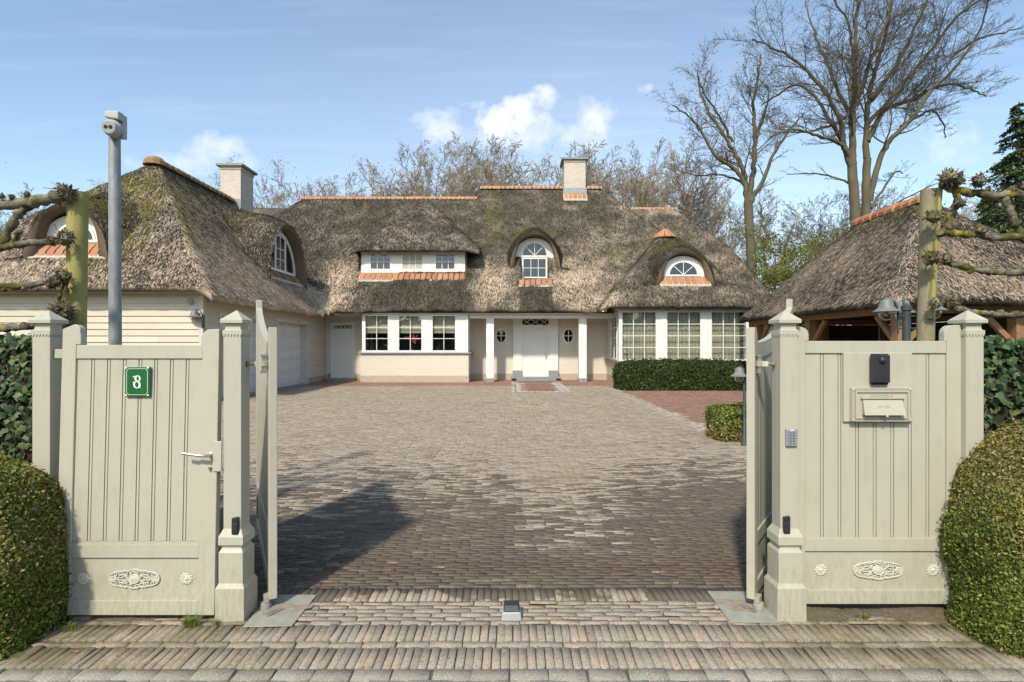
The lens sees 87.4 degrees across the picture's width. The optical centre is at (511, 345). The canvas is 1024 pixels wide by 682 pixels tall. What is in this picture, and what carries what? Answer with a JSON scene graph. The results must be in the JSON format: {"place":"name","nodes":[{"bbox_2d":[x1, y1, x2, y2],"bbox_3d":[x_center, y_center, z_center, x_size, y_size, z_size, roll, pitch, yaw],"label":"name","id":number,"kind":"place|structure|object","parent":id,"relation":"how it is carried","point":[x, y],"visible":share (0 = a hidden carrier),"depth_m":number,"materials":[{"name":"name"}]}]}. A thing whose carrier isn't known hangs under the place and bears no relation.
{"place":"outdoors","nodes":[
{"label":"outdoors","id":0,"kind":"place"},
{"bbox_2d":[2,507,251,659],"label":"soil","id":1,"kind":"structure","parent":0,"point":[18,654],"depth_m":3.11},
{"bbox_2d":[0,333,31,462],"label":"ivy hedge","id":2,"kind":"object","parent":1,"relation":"on","point":[15,398],"visible":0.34,"depth_m":3.36,"materials":[{"name":"green plant"}]},
{"bbox_2d":[0,452,73,659],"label":"box hedge","id":3,"kind":"object","parent":1,"relation":"on","point":[34,584],"visible":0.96,"depth_m":2.99,"materials":[{"name":"green plant"}]},
{"bbox_2d":[0,182,90,332],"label":"espalier tree","id":4,"kind":"object","parent":1,"relation":"on","point":[21,207],"visible":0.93,"depth_m":3.89,"materials":[{"name":"brown plant"}]},
{"bbox_2d":[65,191,88,344],"bbox_3d":[-3.282,0.248,4.030,0.165,2.806,0.130,0,0,0],"label":"tree stake","id":5,"kind":"object","parent":1,"relation":"on","point":[77,223],"visible":0.18,"depth_m":3.99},
{"bbox_2d":[108,136,121,344],"bbox_3d":[-3.516,-0.126,4.750,0.114,3.552,0.106,0,0,0],"label":"camera pole","id":6,"kind":"object","parent":1,"relation":"on","point":[114,258],"visible":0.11,"depth_m":4.71,"materials":[{"name":"metal"}]},
{"bbox_2d":[101,111,126,139],"bbox_3d":[-3.466,-1.921,4.655,0.148,0.218,0.159,0,0,0],"label":"dome camera","id":7,"kind":"object","parent":6,"relation":"attached to","point":[114,125],"visible":1,"depth_m":4.62,"materials":[{"name":"white plastic"}]},
{"bbox_2d":[73,584,266,625],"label":"soil","id":8,"kind":"structure","parent":0,"point":[132,618],"depth_m":3.25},
{"bbox_2d":[300,380,612,385],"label":"terrace","id":9,"kind":"structure","parent":0,"point":[495,383],"depth_m":23.41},
{"bbox_2d":[218,386,745,588],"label":"courtyard","id":10,"kind":"structure","parent":0,"point":[372,416],"depth_m":6.08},
{"bbox_2d":[16,482,986,666],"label":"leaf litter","id":11,"kind":"object","parent":10,"relation":"on","point":[527,616],"visible":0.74,"depth_m":3.02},
{"bbox_2d":[731,366,745,445],"bbox_3d":[3.776,0.992,8.900,0.288,1.316,0.285,0,0,0],"label":"garden lamp","id":12,"kind":"object","parent":10,"relation":"on","point":[739,372],"visible":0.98,"depth_m":8.88,"materials":[{"name":"grey metal"}]},
{"bbox_2d":[67,600,937,625],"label":"courtyard","id":13,"kind":"structure","parent":0,"point":[694,613],"depth_m":3.28,"materials":[{"name":"stone"}]},
{"bbox_2d":[243,594,316,626],"bbox_3d":[-1.425,1.637,3.336,0.344,0.020,0.404,0,0,0],"label":"floor plate","id":14,"kind":"object","parent":13,"relation":"on","point":[286,610],"visible":0.9,"depth_m":3.29,"materials":[{"name":"metal"}]},
{"bbox_2d":[501,600,521,620],"bbox_3d":[-0.003,1.607,3.255,0.121,0.085,0.100,0,0,0],"label":"gate stop","id":15,"kind":"object","parent":13,"relation":"on","point":[511,610],"visible":1,"depth_m":3.22,"materials":[{"name":"grey plastic"}]},
{"bbox_2d":[707,591,779,622],"bbox_3d":[1.464,1.637,3.384,0.332,0.020,0.404,0,0,0],"label":"floor plate","id":16,"kind":"object","parent":13,"relation":"on","point":[735,606],"visible":0.86,"depth_m":3.33,"materials":[{"name":"metal"}]},
{"bbox_2d":[37,623,970,642],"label":"pavement","id":17,"kind":"structure","parent":0,"point":[728,632],"depth_m":3.07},
{"bbox_2d":[181,613,205,628],"bbox_3d":[-1.890,1.620,3.151,0.148,0.060,0.105,0,0,0],"label":"grass tuft","id":18,"kind":"object","parent":17,"relation":"on","point":[189,623],"visible":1,"depth_m":3.14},
{"bbox_2d":[28,640,982,648],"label":"pavement","id":19,"kind":"structure","parent":0,"point":[590,644],"depth_m":2.96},
{"bbox_2d":[4,381,1014,681],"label":"paving bed","id":20,"kind":"object","parent":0,"point":[498,597],"depth_m":3.44,"materials":[{"name":"sand"}]},
{"bbox_2d":[0,668,1023,681],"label":"kerb","id":21,"kind":"structure","parent":20,"relation":"on","point":[559,675],"depth_m":2.68,"materials":[{"name":"grey concrete"}]},
{"bbox_2d":[612,357,745,390],"bbox_3d":[6.538,1.057,20.544,5.366,1.264,1.768,0,0,0],"label":"yew hedge","id":22,"kind":"object","parent":20,"relation":"on","point":[664,373],"visible":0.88,"depth_m":19.84,"materials":[{"name":"plant"}]},
{"bbox_2d":[260,587,762,601],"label":"courtyard","id":23,"kind":"structure","parent":0,"point":[349,594],"depth_m":3.56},
{"bbox_2d":[0,645,1023,669],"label":"pavement","id":24,"kind":"structure","parent":0,"point":[40,656],"depth_m":2.83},
{"bbox_2d":[0,0,1023,323],"label":"sky","id":25,"kind":"structure","parent":0,"point":[196,84],"materials":[{"name":"blue"}]},
{"bbox_2d":[520,382,557,390],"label":"path","id":26,"kind":"structure","parent":0,"point":[534,386],"depth_m":21.49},
{"bbox_2d":[619,392,706,429],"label":"curb","id":27,"kind":"structure","parent":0,"point":[678,416],"depth_m":12.87,"materials":[{"name":"stone"}]},
{"bbox_2d":[621,391,742,425],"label":"terrace","id":28,"kind":"structure","parent":0,"point":[692,405],"depth_m":16.44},
{"bbox_2d":[737,581,946,625],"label":"soil","id":29,"kind":"structure","parent":0,"point":[839,613],"depth_m":3.28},
{"bbox_2d":[738,195,1023,346],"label":"pavilion","id":30,"kind":"structure","parent":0,"point":[838,288],"depth_m":13.22,"materials":[{"name":"plant"}]},
{"bbox_2d":[937,617,1023,658],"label":"soil","id":31,"kind":"structure","parent":0,"point":[943,621],"depth_m":3.03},
{"bbox_2d":[916,187,942,340],"bbox_3d":[3.102,0.238,4.018,0.178,2.827,0.144,0,0,0],"label":"tree stake","id":32,"kind":"object","parent":31,"relation":"on","point":[931,200],"visible":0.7,"depth_m":3.99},
{"bbox_2d":[916,167,1023,317],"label":"espalier tree","id":33,"kind":"object","parent":31,"relation":"on","point":[951,180],"visible":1,"depth_m":3.90,"materials":[{"name":"brown plant"}]},
{"bbox_2d":[936,416,1023,657],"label":"box hedge","id":34,"kind":"object","parent":31,"relation":"on","point":[982,536],"visible":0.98,"depth_m":2.99,"materials":[{"name":"green plant"}]},
{"bbox_2d":[984,332,1023,438],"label":"ivy hedge","id":35,"kind":"object","parent":31,"relation":"on","point":[1003,380],"visible":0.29,"depth_m":3.35,"materials":[{"name":"green plant"}]},
{"bbox_3d":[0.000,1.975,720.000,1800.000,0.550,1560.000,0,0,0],"label":"ground","id":36,"kind":"structure","parent":0,"visible":0},
{"bbox_2d":[28,310,68,533],"bbox_3d":[-2.845,0.766,3.290,0.174,1.968,0.174,0,0,0],"label":"gate post","id":37,"kind":"object","parent":36,"relation":"on","point":[47,335],"visible":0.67,"depth_m":3.24,"materials":[{"name":"paint"}]},
{"bbox_2d":[215,310,257,621],"bbox_3d":[-1.690,0.766,3.290,0.174,1.968,0.174,0,0,0],"label":"gate post","id":38,"kind":"object","parent":36,"relation":"on","point":[236,593],"visible":0.96,"depth_m":3.24,"materials":[{"name":"paint"}]},
{"bbox_2d":[55,324,222,614],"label":"pedestrian gate","id":39,"kind":"structure","parent":38,"relation":"attached to","point":[139,480],"depth_m":3.23,"materials":[{"name":"paint"}]},
{"bbox_2d":[125,367,150,396],"bbox_3d":[-2.264,0.217,3.240,0.150,0.181,0.022,0,0,0],"label":"house number sign","id":40,"kind":"object","parent":39,"relation":"attached to","point":[137,381],"visible":1,"depth_m":3.23,"materials":[{"name":"metal"}]},
{"bbox_2d":[246,300,276,609],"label":"drive gate","id":41,"kind":"structure","parent":38,"relation":"attached to","point":[265,363],"depth_m":3.47,"materials":[{"name":"paint"}]},
{"bbox_2d":[196,148,294,207],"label":"bare tree","id":42,"kind":"object","parent":36,"relation":"on","point":[258,184],"visible":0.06,"depth_m":47.81,"materials":[{"name":"brown plant"}]},
{"bbox_2d":[259,156,362,207],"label":"bare tree","id":43,"kind":"object","parent":36,"relation":"on","point":[299,196],"visible":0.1,"depth_m":45.40,"materials":[{"name":"brown plant"}]},
{"bbox_2d":[0,156,773,399],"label":"thatched house","id":44,"kind":"structure","parent":36,"relation":"on","point":[522,283],"depth_m":24.18,"materials":[{"name":"plant"}]},
{"bbox_2d":[218,311,266,399],"bbox_3d":[-8.995,0.320,17.800,0.430,2.720,3.160,0,0,0],"label":"garage door","id":45,"kind":"structure","parent":44,"relation":"in","point":[251,327],"depth_m":18.79,"materials":[{"name":"paint"}]},
{"bbox_2d":[271,234,294,275],"bbox_3d":[-9.599,-3.815,22.200,0.047,1.540,2.800,0,0,0],"label":"window","id":46,"kind":"structure","parent":44,"relation":"in","point":[282,258],"depth_m":22.44,"materials":[{"name":"white paint"}]},
{"bbox_2d":[275,318,308,388],"bbox_3d":[-8.995,0.320,21.725,0.430,2.720,3.210,0,0,0],"label":"garage door","id":47,"kind":"structure","parent":44,"relation":"in","point":[292,335],"depth_m":22.25,"materials":[{"name":"paint"}]},
{"bbox_2d":[332,330,352,377],"bbox_3d":[-8.050,0.380,25.511,1.000,2.300,0.018,0,0,0],"label":"door","id":48,"kind":"structure","parent":44,"relation":"in","point":[342,340],"depth_m":25.51,"materials":[{"name":"paint"}]},
{"bbox_2d":[364,315,388,351],"bbox_3d":[-6.112,-0.565,24.215,1.109,1.650,0.070,0,0,0],"label":"window","id":49,"kind":"structure","parent":44,"relation":"in","point":[365,327],"depth_m":24.18,"materials":[{"name":"white paint"}]},
{"bbox_2d":[366,316,387,332],"bbox_3d":[-6.112,-0.998,24.373,1.071,0.865,0.054,0,0,0],"label":"roman blind","id":50,"kind":"object","parent":44,"relation":"attached to","point":[382,321],"visible":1,"depth_m":24.39,"materials":[{"name":"fabric"}]},
{"bbox_2d":[369,253,391,269],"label":"window","id":51,"kind":"structure","parent":44,"relation":"in","point":[377,261],"depth_m":25.42,"materials":[{"name":"white paint"}]},
{"bbox_2d":[399,316,420,332],"bbox_3d":[-4.595,-0.998,24.373,1.071,0.865,0.054,0,0,0],"label":"roman blind","id":52,"kind":"object","parent":44,"relation":"attached to","point":[404,321],"visible":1,"depth_m":24.39,"materials":[{"name":"fabric"}]},
{"bbox_2d":[398,315,422,351],"bbox_3d":[-4.595,-0.565,24.215,1.109,1.650,0.070,0,0,0],"label":"window","id":53,"kind":"structure","parent":44,"relation":"in","point":[410,327],"depth_m":24.18,"materials":[{"name":"white paint"}]},
{"bbox_2d":[401,253,423,269],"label":"window","id":54,"kind":"structure","parent":44,"relation":"in","point":[409,261],"depth_m":25.42,"materials":[{"name":"white paint"}]},
{"bbox_2d":[433,316,454,332],"bbox_3d":[-3.078,-0.998,24.373,1.071,0.865,0.054,0,0,0],"label":"roman blind","id":55,"kind":"object","parent":44,"relation":"attached to","point":[443,321],"visible":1,"depth_m":24.39,"materials":[{"name":"fabric"}]},
{"bbox_2d":[434,253,455,269],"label":"window","id":56,"kind":"structure","parent":44,"relation":"in","point":[442,261],"depth_m":25.42,"materials":[{"name":"white paint"}]},
{"bbox_2d":[519,240,549,256],"bbox_3d":[1.100,-4.740,26.114,1.480,0.820,0.037,0,0,0],"label":"window","id":57,"kind":"structure","parent":44,"relation":"in","point":[532,249],"depth_m":26.13,"materials":[{"name":"white paint"}]},
{"bbox_2d":[522,258,546,277],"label":"window","id":58,"kind":"structure","parent":44,"relation":"in","point":[531,267],"depth_m":26.13,"materials":[{"name":"white paint"}]},
{"bbox_2d":[522,327,548,375],"bbox_3d":[1.129,0.293,25.841,1.295,2.374,0.078,0,0,0],"label":"door","id":59,"kind":"structure","parent":44,"relation":"in","point":[535,340],"depth_m":25.81,"materials":[{"name":"paint"}]},
{"bbox_2d":[617,312,654,360],"bbox_3d":[5.465,-0.417,23.330,1.766,2.155,0.049,0,0,0],"label":"curtain","id":60,"kind":"object","parent":44,"relation":"hanging from","point":[627,324],"visible":0.69,"depth_m":23.33,"materials":[{"name":"fabric"}]},
{"bbox_2d":[621,311,656,359],"bbox_3d":[5.465,-0.430,23.065,1.525,2.100,0.070,0,0,0],"label":"window","id":61,"kind":"structure","parent":44,"relation":"in","point":[633,335],"depth_m":23.04,"materials":[{"name":"white paint"}]},
{"bbox_2d":[667,312,699,358],"bbox_3d":[7.388,-0.417,23.330,1.746,2.155,0.050,0,0,0],"label":"curtain","id":62,"kind":"object","parent":44,"relation":"hanging from","point":[672,326],"visible":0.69,"depth_m":23.33,"materials":[{"name":"fabric"}]},
{"bbox_2d":[666,259,700,275],"bbox_3d":[7.570,-3.452,23.663,1.520,0.760,0.037,0,0,0],"label":"window","id":63,"kind":"structure","parent":44,"relation":"in","point":[681,268],"depth_m":23.68,"materials":[{"name":"white paint"}]},
{"bbox_2d":[666,311,700,359],"bbox_3d":[7.388,-0.430,23.065,1.504,2.100,0.070,0,0,0],"label":"window","id":64,"kind":"structure","parent":44,"relation":"in","point":[678,335],"depth_m":23.04,"materials":[{"name":"white paint"}]},
{"bbox_2d":[712,312,739,358],"bbox_3d":[9.332,-0.417,23.330,1.807,2.155,0.050,0,0,0],"label":"curtain","id":65,"kind":"object","parent":44,"relation":"hanging from","point":[717,326],"visible":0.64,"depth_m":23.33,"materials":[{"name":"fabric"}]},
{"bbox_2d":[711,311,746,359],"bbox_3d":[9.332,-0.430,23.065,1.565,2.100,0.070,0,0,0],"label":"window","id":66,"kind":"structure","parent":44,"relation":"in","point":[723,335],"depth_m":23.04,"materials":[{"name":"white paint"}]},
{"bbox_2d":[328,134,485,196],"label":"bare tree","id":67,"kind":"object","parent":36,"relation":"on","point":[445,155],"visible":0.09,"depth_m":51.08,"materials":[{"name":"brown plant"}]},
{"bbox_2d":[353,151,474,196],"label":"bare tree","id":68,"kind":"object","parent":36,"relation":"on","point":[407,182],"visible":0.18,"depth_m":46.19,"materials":[{"name":"brown plant"}]},
{"bbox_2d":[375,131,492,196],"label":"bare tree","id":69,"kind":"object","parent":36,"relation":"on","point":[461,173],"visible":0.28,"depth_m":45.35,"materials":[{"name":"brown plant"}]},
{"bbox_2d":[403,133,489,196],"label":"bare tree","id":70,"kind":"object","parent":36,"relation":"on","point":[457,184],"visible":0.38,"depth_m":45.63,"materials":[{"name":"brown plant"}]},
{"bbox_2d":[383,137,530,196],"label":"bare tree","id":71,"kind":"object","parent":36,"relation":"on","point":[402,155],"visible":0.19,"depth_m":52.35,"materials":[{"name":"brown plant"}]},
{"bbox_2d":[413,145,527,196],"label":"bare tree","id":72,"kind":"object","parent":36,"relation":"on","point":[418,153],"visible":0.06,"depth_m":54.47,"materials":[{"name":"brown plant"}]},
{"bbox_2d":[446,132,529,195],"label":"bare tree","id":73,"kind":"object","parent":36,"relation":"on","point":[511,157],"visible":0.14,"depth_m":47.92,"materials":[{"name":"brown plant"}]},
{"bbox_2d":[458,134,540,185],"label":"bare tree","id":74,"kind":"object","parent":36,"relation":"on","point":[506,171],"visible":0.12,"depth_m":43.50,"materials":[{"name":"brown plant"}]},
{"bbox_2d":[474,145,556,185],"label":"bare tree","id":75,"kind":"object","parent":36,"relation":"on","point":[534,163],"visible":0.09,"depth_m":58.92,"materials":[{"name":"brown plant"}]},
{"bbox_2d":[473,133,607,195],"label":"bare tree","id":76,"kind":"object","parent":36,"relation":"on","point":[556,177],"visible":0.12,"depth_m":42.71,"materials":[{"name":"brown plant"}]},
{"bbox_2d":[512,157,636,203],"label":"bare tree","id":77,"kind":"object","parent":36,"relation":"on","point":[547,168],"visible":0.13,"depth_m":47.35,"materials":[{"name":"brown plant"}]},
{"bbox_2d":[555,140,696,205],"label":"bare tree","id":78,"kind":"object","parent":36,"relation":"on","point":[582,146],"visible":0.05,"depth_m":56.55,"materials":[{"name":"brown plant"}]},
{"bbox_2d":[587,140,667,207],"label":"bare tree","id":79,"kind":"object","parent":36,"relation":"on","point":[633,187],"visible":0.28,"depth_m":45.15,"materials":[{"name":"brown plant"}]},
{"bbox_2d":[595,127,677,206],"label":"bare tree","id":80,"kind":"object","parent":36,"relation":"on","point":[645,176],"visible":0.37,"depth_m":45.59,"materials":[{"name":"brown plant"}]},
{"bbox_2d":[623,142,691,211],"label":"bare tree","id":81,"kind":"object","parent":36,"relation":"on","point":[665,180],"visible":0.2,"depth_m":53.98,"materials":[{"name":"brown plant"}]},
{"bbox_2d":[595,137,740,226],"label":"bare tree","id":82,"kind":"object","parent":36,"relation":"on","point":[671,186],"visible":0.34,"depth_m":47.13,"materials":[{"name":"brown plant"}]},
{"bbox_2d":[648,156,716,225],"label":"bare tree","id":83,"kind":"object","parent":36,"relation":"on","point":[681,188],"visible":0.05,"depth_m":55.34,"materials":[{"name":"brown plant"}]},
{"bbox_2d":[621,119,750,250],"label":"bare tree","id":84,"kind":"object","parent":36,"relation":"on","point":[693,192],"visible":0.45,"depth_m":44.59,"materials":[{"name":"brown plant"}]},
{"bbox_2d":[677,168,761,263],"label":"bare tree","id":85,"kind":"object","parent":36,"relation":"on","point":[716,218],"visible":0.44,"depth_m":43.68,"materials":[{"name":"brown plant"}]},
{"bbox_2d":[646,31,813,277],"bbox_3d":[14.719,-11.155,38.389,11.227,22.688,7.524,0,0,0],"label":"bare tree","id":86,"kind":"object","parent":36,"relation":"on","point":[749,194],"visible":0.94,"depth_m":37.88,"materials":[{"name":"brown plant"}]},
{"bbox_2d":[697,180,774,252],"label":"bare tree","id":87,"kind":"object","parent":36,"relation":"on","point":[740,217],"visible":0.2,"depth_m":48.77,"materials":[{"name":"brown plant"}]},
{"bbox_2d":[696,192,776,282],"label":"bare tree","id":88,"kind":"object","parent":36,"relation":"on","point":[718,221],"visible":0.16,"depth_m":54.44,"materials":[{"name":"brown plant"}]},
{"bbox_2d":[749,262,791,292],"bbox_3d":[14.099,-1.413,30.544,4.168,6.538,3.563,0,0,41],"label":"green shrub","id":89,"kind":"object","parent":36,"relation":"on","point":[770,278],"visible":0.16,"depth_m":29.47,"materials":[{"name":"green plant"}]},
{"bbox_2d":[714,185,841,291],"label":"bare tree","id":90,"kind":"object","parent":36,"relation":"on","point":[797,230],"visible":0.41,"depth_m":44.42,"materials":[{"name":"brown plant"}]},
{"bbox_2d":[728,189,830,284],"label":"bare tree","id":91,"kind":"object","parent":36,"relation":"on","point":[801,222],"visible":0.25,"depth_m":46.15,"materials":[{"name":"brown plant"}]},
{"bbox_2d":[729,209,834,282],"bbox_3d":[19.369,-3.433,34.284,9.407,10.588,6.298,0,0,0],"label":"green tree","id":92,"kind":"object","parent":36,"relation":"on","point":[771,251],"visible":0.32,"depth_m":34.58,"materials":[{"name":"green plant"}]},
{"bbox_2d":[764,310,806,621],"bbox_3d":[1.675,0.766,3.290,0.174,1.968,0.174,0,0,0],"label":"gate post","id":93,"kind":"object","parent":36,"relation":"on","point":[785,594],"visible":0.98,"depth_m":3.24,"materials":[{"name":"paint"}]},
{"bbox_2d":[746,299,792,610],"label":"drive gate","id":94,"kind":"structure","parent":93,"relation":"attached to","point":[759,363],"depth_m":3.40,"materials":[{"name":"paint"}]},
{"bbox_2d":[785,428,796,445],"bbox_3d":[1.683,0.551,3.225,0.069,0.106,0.022,0,0,0],"label":"keypad","id":95,"kind":"object","parent":93,"relation":"attached to","point":[790,436],"visible":1,"depth_m":3.22,"materials":[{"name":"grey plastic"}]},
{"bbox_2d":[796,325,960,603],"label":"fixed gate","id":96,"kind":"structure","parent":93,"relation":"attached to","point":[873,497],"depth_m":3.29,"materials":[{"name":"paint"}]},
{"bbox_2d":[870,354,889,384],"bbox_3d":[2.231,0.143,3.234,0.114,0.188,0.067,0,0,0],"label":"doorbell","id":97,"kind":"object","parent":96,"relation":"attached to","point":[879,369],"visible":1,"depth_m":3.22,"materials":[{"name":"black plastic"}]},
{"bbox_2d":[850,387,911,421],"bbox_3d":[2.240,0.357,3.234,0.362,0.205,0.068,0,0,0],"label":"letterbox","id":98,"kind":"object","parent":96,"relation":"attached to","point":[880,404],"visible":1,"depth_m":3.24,"materials":[{"name":"paint"}]},
{"bbox_2d":[746,231,832,292],"bbox_3d":[15.769,-2.473,32.587,6.536,8.655,5.559,0,0,31],"label":"green tree","id":99,"kind":"object","parent":36,"relation":"on","point":[793,255],"visible":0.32,"depth_m":31.05,"materials":[{"name":"green plant"}]},
{"bbox_2d":[775,243,821,283],"bbox_3d":[15.612,-1.797,29.574,4.089,7.306,4.844,0,0,-28],"label":"green shrub","id":100,"kind":"object","parent":36,"relation":"on","point":[789,273],"visible":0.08,"depth_m":28.97,"materials":[{"name":"green plant"}]},
{"bbox_2d":[754,191,849,281],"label":"bare tree","id":101,"kind":"object","parent":36,"relation":"on","point":[837,220],"visible":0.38,"depth_m":44.60,"materials":[{"name":"brown plant"}]},
{"bbox_2d":[791,215,852,260],"bbox_3d":[20.834,-3.409,33.000,7.151,10.528,9.321,0,0,0],"label":"green tree","id":102,"kind":"object","parent":36,"relation":"on","point":[833,237],"visible":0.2,"depth_m":36.08,"materials":[{"name":"green plant"}]},
{"bbox_2d":[712,0,943,227],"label":"bare tree","id":103,"kind":"object","parent":36,"relation":"on","point":[849,116],"visible":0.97,"depth_m":35.36,"materials":[{"name":"brown plant"}]},
{"bbox_2d":[779,191,892,249],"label":"bare tree","id":104,"kind":"object","parent":36,"relation":"on","point":[879,203],"visible":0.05,"depth_m":48.89,"materials":[{"name":"brown plant"}]},
{"bbox_2d":[797,181,906,251],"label":"bare tree","id":105,"kind":"object","parent":36,"relation":"on","point":[893,190],"visible":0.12,"depth_m":48.55,"materials":[{"name":"brown plant"}]},
{"bbox_2d":[809,0,1023,215],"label":"bare tree","id":106,"kind":"object","parent":36,"relation":"on","point":[869,183],"visible":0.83,"depth_m":36.11,"materials":[{"name":"brown plant"}]},
{"bbox_2d":[943,310,987,606],"bbox_3d":[2.797,0.766,3.290,0.174,1.968,0.174,0,0,0],"label":"gate post","id":107,"kind":"object","parent":36,"relation":"on","point":[972,332],"visible":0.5,"depth_m":3.24,"materials":[{"name":"paint"}]},
{"bbox_2d":[975,200,1000,225],"bbox_3d":[21.318,-2.437,23.961,4.179,8.932,4.244,0,0,0],"label":"conifer","id":108,"kind":"object","parent":36,"relation":"on","point":[985,211],"visible":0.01,"depth_m":23.92,"materials":[{"name":"green plant"}]},
{"bbox_2d":[973,101,1023,318],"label":"conifer","id":109,"kind":"object","parent":36,"relation":"on","point":[1005,165],"visible":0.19,"depth_m":20.57,"materials":[{"name":"green plant"}]},
{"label":"courtyard","id":110,"kind":"structure","parent":0,"visible":0},
{"bbox_2d":[702,401,742,441],"bbox_3d":[4.751,1.311,9.544,2.526,0.714,1.045,0,0,0],"label":"box hedge","id":111,"kind":"object","parent":110,"relation":"on","point":[724,422],"visible":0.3,"depth_m":9.22,"materials":[{"name":"green plant"}]},
{"bbox_2d":[872,296,948,340],"bbox_3d":[4.512,0.550,6.208,0.677,2.201,0.710,0,0,0],"label":"lamp post","id":112,"kind":"object","parent":110,"relation":"on","point":[886,307],"visible":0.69,"depth_m":6.16,"materials":[{"name":"grey metal"}]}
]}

